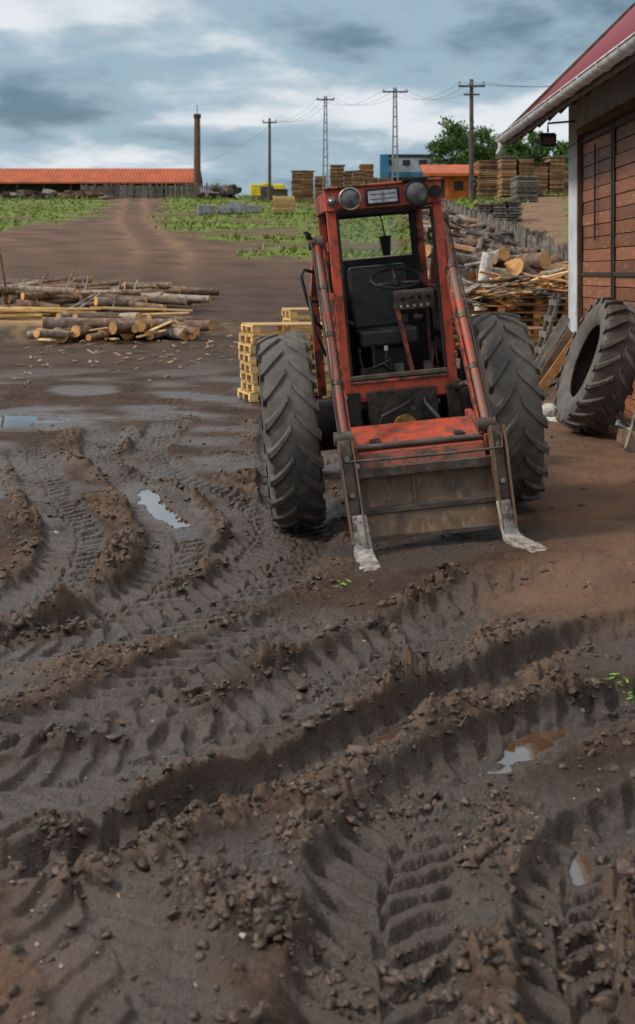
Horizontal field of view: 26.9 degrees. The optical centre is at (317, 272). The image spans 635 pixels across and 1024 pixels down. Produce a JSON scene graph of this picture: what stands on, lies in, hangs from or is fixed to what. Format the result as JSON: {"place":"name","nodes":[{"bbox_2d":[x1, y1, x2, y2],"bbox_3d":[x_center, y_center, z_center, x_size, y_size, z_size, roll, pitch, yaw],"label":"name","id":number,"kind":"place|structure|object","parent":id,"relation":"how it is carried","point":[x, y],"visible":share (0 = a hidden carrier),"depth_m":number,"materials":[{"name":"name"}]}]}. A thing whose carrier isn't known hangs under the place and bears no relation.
{"place":"outdoors","nodes":[
{"label":"outdoors","id":0,"kind":"place"},
{"bbox_2d":[0,192,634,1023],"bbox_3d":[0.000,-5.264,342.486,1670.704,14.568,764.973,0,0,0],"label":"ground","id":1,"kind":"structure","parent":0,"point":[130,242],"depth_m":6.03,"materials":[{"name":"brown soil"}]},
{"bbox_2d":[0,415,72,427],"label":"puddle","id":2,"kind":"object","parent":1,"relation":"on","point":[8,421],"visible":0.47,"depth_m":17.13,"materials":[{"name":"grey liquid"}]},
{"bbox_2d":[47,525,66,534],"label":"puddle","id":3,"kind":"object","parent":1,"relation":"on","point":[57,530],"visible":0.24,"depth_m":10.11,"materials":[{"name":"brown liquid"}]},
{"bbox_2d":[0,168,202,197],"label":"long shed","id":4,"kind":"structure","parent":1,"relation":"on","point":[59,180],"depth_m":180.00,"materials":[{"name":"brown wood"}]},
{"bbox_2d":[0,254,218,316],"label":"log pile","id":5,"kind":"object","parent":1,"relation":"on","point":[43,295],"visible":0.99,"depth_m":34.75,"materials":[{"name":"brown wood"}]},
{"bbox_2d":[0,184,241,199],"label":"scrap heap","id":6,"kind":"object","parent":1,"relation":"on","point":[230,191],"visible":0.89,"depth_m":170.01,"materials":[{"name":"grey metal"}]},
{"bbox_2d":[27,312,215,342],"bbox_3d":[-4.320,1.208,29.717,4.103,0.624,3.329,0,0,0],"label":"log pile","id":7,"kind":"object","parent":1,"relation":"on","point":[62,327],"visible":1,"depth_m":29.07,"materials":[{"name":"brown wood"}]},
{"bbox_2d":[80,183,234,198],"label":"picket fence","id":8,"kind":"object","parent":1,"relation":"on","point":[148,187],"visible":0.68,"depth_m":175.30,"materials":[{"name":"grey wood"}]},
{"bbox_2d":[137,489,191,527],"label":"puddle","id":9,"kind":"object","parent":1,"relation":"on","point":[159,506],"visible":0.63,"depth_m":10.97,"materials":[{"name":"grey liquid"}]},
{"bbox_2d":[193,105,200,197],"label":"brick chimney","id":10,"kind":"object","parent":1,"relation":"on","point":[197,159],"visible":0.87,"depth_m":177.65,"materials":[{"name":"brown brick"}]},
{"bbox_2d":[197,203,261,213],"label":"concrete blocks","id":11,"kind":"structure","parent":1,"relation":"on","point":[231,208],"depth_m":113.36,"materials":[{"name":"grey concrete"}]},
{"bbox_2d":[250,183,284,200],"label":"yellow water tank","id":12,"kind":"object","parent":1,"relation":"on","point":[255,193],"visible":0.38,"depth_m":163.00,"materials":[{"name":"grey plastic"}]},
{"bbox_2d":[262,118,276,201],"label":"utility pole","id":13,"kind":"object","parent":1,"relation":"on","point":[269,159],"visible":0.88,"depth_m":149.87,"materials":[{"name":"brown wood"}]},
{"bbox_2d":[260,186,287,200],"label":"lumber stack","id":14,"kind":"object","parent":1,"relation":"on","point":[274,191],"visible":0.66,"depth_m":156.56,"materials":[{"name":"grey wood"}]},
{"bbox_2d":[0,191,567,258],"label":"grass","id":15,"kind":"structure","parent":1,"relation":"on","point":[278,235],"depth_m":91.53,"materials":[{"name":"green plant"}]},
{"bbox_2d":[237,322,330,401],"bbox_3d":[-0.472,1.308,19.694,1.285,1.116,0.872,0,0,-15],"label":"pallet stack","id":16,"kind":"object","parent":1,"relation":"on","point":[249,334],"visible":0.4,"depth_m":19.47,"materials":[{"name":"brown wood"}]},
{"bbox_2d":[272,196,295,213],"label":"lumber stack","id":17,"kind":"object","parent":1,"relation":"on","point":[285,204],"visible":0.92,"depth_m":112.54,"materials":[{"name":"brown wood"}]},
{"bbox_2d":[281,308,321,336],"bbox_3d":[0.096,1.196,21.202,1.260,1.256,0.866,0,0,-11],"label":"pallet stack","id":18,"kind":"object","parent":1,"relation":"on","point":[289,314],"visible":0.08,"depth_m":20.74,"materials":[{"name":"brown wood"}]},
{"bbox_2d":[291,170,326,201],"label":"lumber stack","id":19,"kind":"object","parent":1,"relation":"on","point":[302,188],"visible":0.82,"depth_m":150.53,"materials":[{"name":"brown wood"}]},
{"bbox_2d":[7,423,626,1006],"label":"pebbles","id":20,"kind":"object","parent":1,"relation":"on","point":[241,935],"visible":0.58,"depth_m":4.59,"materials":[{"name":"stone"}]},
{"bbox_2d":[0,323,633,1017],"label":"wood chips","id":21,"kind":"object","parent":1,"relation":"on","point":[200,485],"visible":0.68,"depth_m":24.85,"materials":[{"name":"brown wood"}]},
{"bbox_2d":[0,414,634,1023],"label":"mud clods","id":22,"kind":"object","parent":1,"relation":"on","point":[606,1000],"visible":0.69,"depth_m":4.48,"materials":[{"name":"brown soil"}]},
{"bbox_2d":[316,96,334,191],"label":"utility pole","id":23,"kind":"object","parent":1,"relation":"on","point":[324,122],"visible":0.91,"depth_m":139.93,"materials":[{"name":"metal"}]},
{"bbox_2d":[187,82,548,163],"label":"power lines","id":24,"kind":"object","parent":23,"relation":"attached to","point":[419,99],"visible":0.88,"depth_m":104.53,"materials":[{"name":"black metal"}]},
{"bbox_2d":[329,164,373,186],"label":"lumber stack","id":25,"kind":"object","parent":1,"relation":"on","point":[339,176],"visible":0.34,"depth_m":144.05,"materials":[{"name":"brown wood"}]},
{"bbox_2d":[352,171,391,184],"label":"lumber stack","id":26,"kind":"object","parent":1,"relation":"on","point":[358,177],"visible":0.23,"depth_m":128.55,"materials":[{"name":"brown wood"}]},
{"bbox_2d":[369,723,408,744],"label":"puddle","id":27,"kind":"object","parent":1,"relation":"on","point":[391,734],"visible":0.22,"depth_m":5.69,"materials":[{"name":"brown liquid"}]},
{"bbox_2d":[382,87,407,181],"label":"utility pole","id":28,"kind":"object","parent":1,"relation":"on","point":[394,92],"visible":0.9,"depth_m":119.93,"materials":[{"name":"metal"}]},
{"bbox_2d":[255,177,548,571],"bbox_3d":[0.518,0.598,10.624,2.022,2.576,4.529,-5,0,-4],"label":"tractor","id":29,"kind":"object","parent":1,"relation":"on","point":[425,426],"visible":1,"depth_m":9.65,"materials":[{"name":"metal"}]},
{"bbox_2d":[379,154,433,181],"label":"site trailer","id":30,"kind":"object","parent":1,"relation":"on","point":[409,166],"visible":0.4,"depth_m":137.64,"materials":[{"name":"metal"}]},
{"bbox_2d":[420,165,477,200],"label":"orange timber hut","id":31,"kind":"object","parent":1,"relation":"on","point":[455,182],"visible":0.56,"depth_m":99.97,"materials":[{"name":"wood"}]},
{"bbox_2d":[424,115,478,164],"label":"deciduous tree","id":32,"kind":"object","parent":1,"relation":"on","point":[456,140],"visible":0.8,"depth_m":134.19,"materials":[{"name":"green plant"}]},
{"bbox_2d":[458,79,484,201],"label":"utility pole","id":33,"kind":"object","parent":1,"relation":"on","point":[471,149],"visible":0.84,"depth_m":94.86,"materials":[{"name":"brown wood"}]},
{"bbox_2d":[401,204,546,270],"bbox_3d":[6.359,-1.814,59.991,3.822,5.074,46.386,0,0,0],"label":"timber pile","id":34,"kind":"object","parent":1,"relation":"on","point":[471,236],"visible":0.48,"depth_m":50.91,"materials":[{"name":"brown wood"}]},
{"bbox_2d":[452,304,504,359],"bbox_3d":[2.742,1.146,24.307,1.315,1.116,0.910,0,0,0],"label":"pallet stack","id":35,"kind":"object","parent":1,"relation":"on","point":[500,308],"visible":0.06,"depth_m":23.89,"materials":[{"name":"brown wood"}]},
{"bbox_2d":[335,579,632,698],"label":"weeds","id":36,"kind":"object","parent":1,"relation":"on","point":[342,583],"visible":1,"depth_m":6.18,"materials":[{"name":"green plant"}]},
{"bbox_2d":[464,123,504,162],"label":"deciduous tree","id":37,"kind":"object","parent":1,"relation":"on","point":[480,148],"visible":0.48,"depth_m":136.06,"materials":[{"name":"green plant"}]},
{"bbox_2d":[474,160,498,198],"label":"lumber stack","id":38,"kind":"object","parent":1,"relation":"on","point":[485,183],"visible":0.91,"depth_m":98.57,"materials":[{"name":"brown wood"}]},
{"bbox_2d":[425,245,567,339],"bbox_3d":[4.846,0.586,28.535,6.591,2.337,3.902,0,0,0],"label":"log pile","id":39,"kind":"object","parent":1,"relation":"on","point":[502,260],"visible":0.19,"depth_m":27.81,"materials":[{"name":"brown wood"}]},
{"bbox_2d":[472,201,521,222],"bbox_3d":[8.762,-2.981,64.998,2.193,1.167,2.141,0,0,0],"label":"lumber stack","id":40,"kind":"object","parent":1,"relation":"on","point":[508,210],"visible":0.62,"depth_m":64.05,"materials":[{"name":"grey wood"}]},
{"bbox_2d":[486,146,511,174],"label":"deciduous tree","id":41,"kind":"object","parent":1,"relation":"on","point":[506,154],"visible":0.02,"depth_m":158.81,"materials":[{"name":"green plant"}]},
{"bbox_2d":[441,198,567,261],"bbox_3d":[7.153,-1.898,58.707,0.433,5.268,42.694,0,0,0],"label":"plank fence","id":42,"kind":"object","parent":1,"relation":"on","point":[523,236],"visible":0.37,"depth_m":48.07,"materials":[{"name":"grey wood"}]},
{"bbox_2d":[504,138,531,160],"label":"deciduous tree","id":43,"kind":"object","parent":1,"relation":"on","point":[519,148],"visible":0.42,"depth_m":167.27,"materials":[{"name":"green plant"}]},
{"bbox_2d":[497,231,547,240],"bbox_3d":[7.675,-1.108,50.006,1.685,0.900,1.734,0,0,0],"label":"lumber stack","id":44,"kind":"object","parent":1,"relation":"on","point":[504,233],"visible":0.18,"depth_m":49.22,"materials":[{"name":"grey wood"}]},
{"bbox_2d":[481,727,567,773],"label":"puddle","id":45,"kind":"object","parent":1,"relation":"on","point":[530,745],"visible":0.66,"depth_m":5.50,"materials":[{"name":"brown liquid"}]},
{"bbox_2d":[510,175,539,201],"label":"lumber stack","id":46,"kind":"object","parent":1,"relation":"on","point":[524,189],"visible":0.97,"depth_m":90.57,"materials":[{"name":"grey wood"}]},
{"bbox_2d":[497,156,565,196],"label":"lumber stack","id":47,"kind":"object","parent":1,"relation":"on","point":[549,171],"visible":0.7,"depth_m":110.55,"materials":[{"name":"brown wood"}]},
{"bbox_2d":[500,296,567,356],"bbox_3d":[4.003,1.070,24.599,1.279,1.256,0.876,0,0,0],"label":"pallet stack","id":48,"kind":"object","parent":1,"relation":"on","point":[532,318],"visible":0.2,"depth_m":24.21,"materials":[{"name":"brown wood"}]},
{"bbox_2d":[451,268,567,310],"bbox_3d":[4.253,0.913,22.833,4.533,2.008,7.182,0,0,0],"label":"scrap board heap","id":49,"kind":"object","parent":48,"relation":"on","point":[478,293],"visible":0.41,"depth_m":24.26,"materials":[{"name":"brown wood"}]},
{"bbox_2d":[526,327,554,355],"bbox_3d":[3.297,1.312,21.595,1.275,0.836,0.864,0,0,-6],"label":"pallet stack","id":50,"kind":"object","parent":1,"relation":"on","point":[532,336],"visible":0.03,"depth_m":21.22,"materials":[{"name":"brown wood"}]},
{"bbox_2d":[525,130,556,161],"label":"deciduous tree","id":51,"kind":"object","parent":1,"relation":"on","point":[538,153],"visible":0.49,"depth_m":168.95,"materials":[{"name":"green plant"}]},
{"bbox_2d":[542,403,557,421],"bbox_3d":[2.880,1.775,16.191,0.486,0.371,0.588,0,0,39],"label":"plastic sack","id":52,"kind":"object","parent":1,"relation":"on","point":[548,409],"visible":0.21,"depth_m":16.09,"materials":[{"name":"white plastic"}]},
{"bbox_2d":[533,293,572,404],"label":"leaning boards","id":53,"kind":"object","parent":1,"relation":"on","point":[550,356],"visible":0.5,"depth_m":18.24,"materials":[{"name":"brown wood"}]},
{"bbox_2d":[551,140,567,163],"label":"deciduous tree","id":54,"kind":"object","parent":1,"relation":"on","point":[561,150],"visible":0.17,"depth_m":164.16,"materials":[{"name":"green plant"}]},
{"bbox_2d":[562,164,567,194],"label":"lumber stack","id":55,"kind":"object","parent":1,"relation":"on","point":[565,172],"visible":0.05,"depth_m":116.53,"materials":[{"name":"brown wood"}]},
{"bbox_2d":[569,853,590,885],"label":"puddle","id":56,"kind":"object","parent":1,"relation":"on","point":[579,869],"visible":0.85,"depth_m":4.37,"materials":[{"name":"liquid"}]},
{"bbox_2d":[553,297,634,435],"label":"tractor tyre","id":57,"kind":"object","parent":1,"relation":"on","point":[594,387],"visible":1,"depth_m":14.25,"materials":[{"name":"rubber"}]},
{"bbox_2d":[568,62,634,429],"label":"walls","id":58,"kind":"structure","parent":1,"relation":"on","point":[614,91],"depth_m":17.92,"materials":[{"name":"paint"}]},
{"bbox_2d":[540,120,575,148],"bbox_3d":[3.257,-1.869,17.995,0.474,0.392,0.192,0,0,0],"label":"flood lamp","id":59,"kind":"object","parent":58,"relation":"attached to","point":[547,139],"visible":1,"depth_m":17.93,"materials":[{"name":"metal"}]},
{"bbox_2d":[506,2,634,145],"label":"eaves","id":60,"kind":"object","parent":58,"relation":"attached to","point":[617,69],"visible":0.32,"depth_m":15.80,"materials":[{"name":"brown wood"}]},
{"bbox_2d":[494,32,634,155],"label":"gutter","id":61,"kind":"object","parent":60,"relation":"attached to","point":[619,52],"visible":1,"depth_m":13.70,"materials":[{"name":"metal"}]},
{"bbox_2d":[529,6,634,111],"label":"roof","id":62,"kind":"structure","parent":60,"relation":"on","point":[622,29],"depth_m":16.98,"materials":[{"name":"red metal"}]},
{"bbox_2d":[576,97,634,425],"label":"wooden door","id":63,"kind":"structure","parent":58,"relation":"attached to","point":[604,154],"depth_m":16.02,"materials":[{"name":"brown wood"}]},
{"bbox_2d":[616,410,634,452],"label":"scrap timber","id":64,"kind":"object","parent":1,"relation":"on","point":[626,437],"visible":0.91,"depth_m":13.49,"materials":[{"name":"brown wood"}]},
{"bbox_2d":[0,0,634,197],"label":"sky","id":65,"kind":"structure","parent":0,"point":[97,84],"materials":[{"name":"grey"}]}
]}

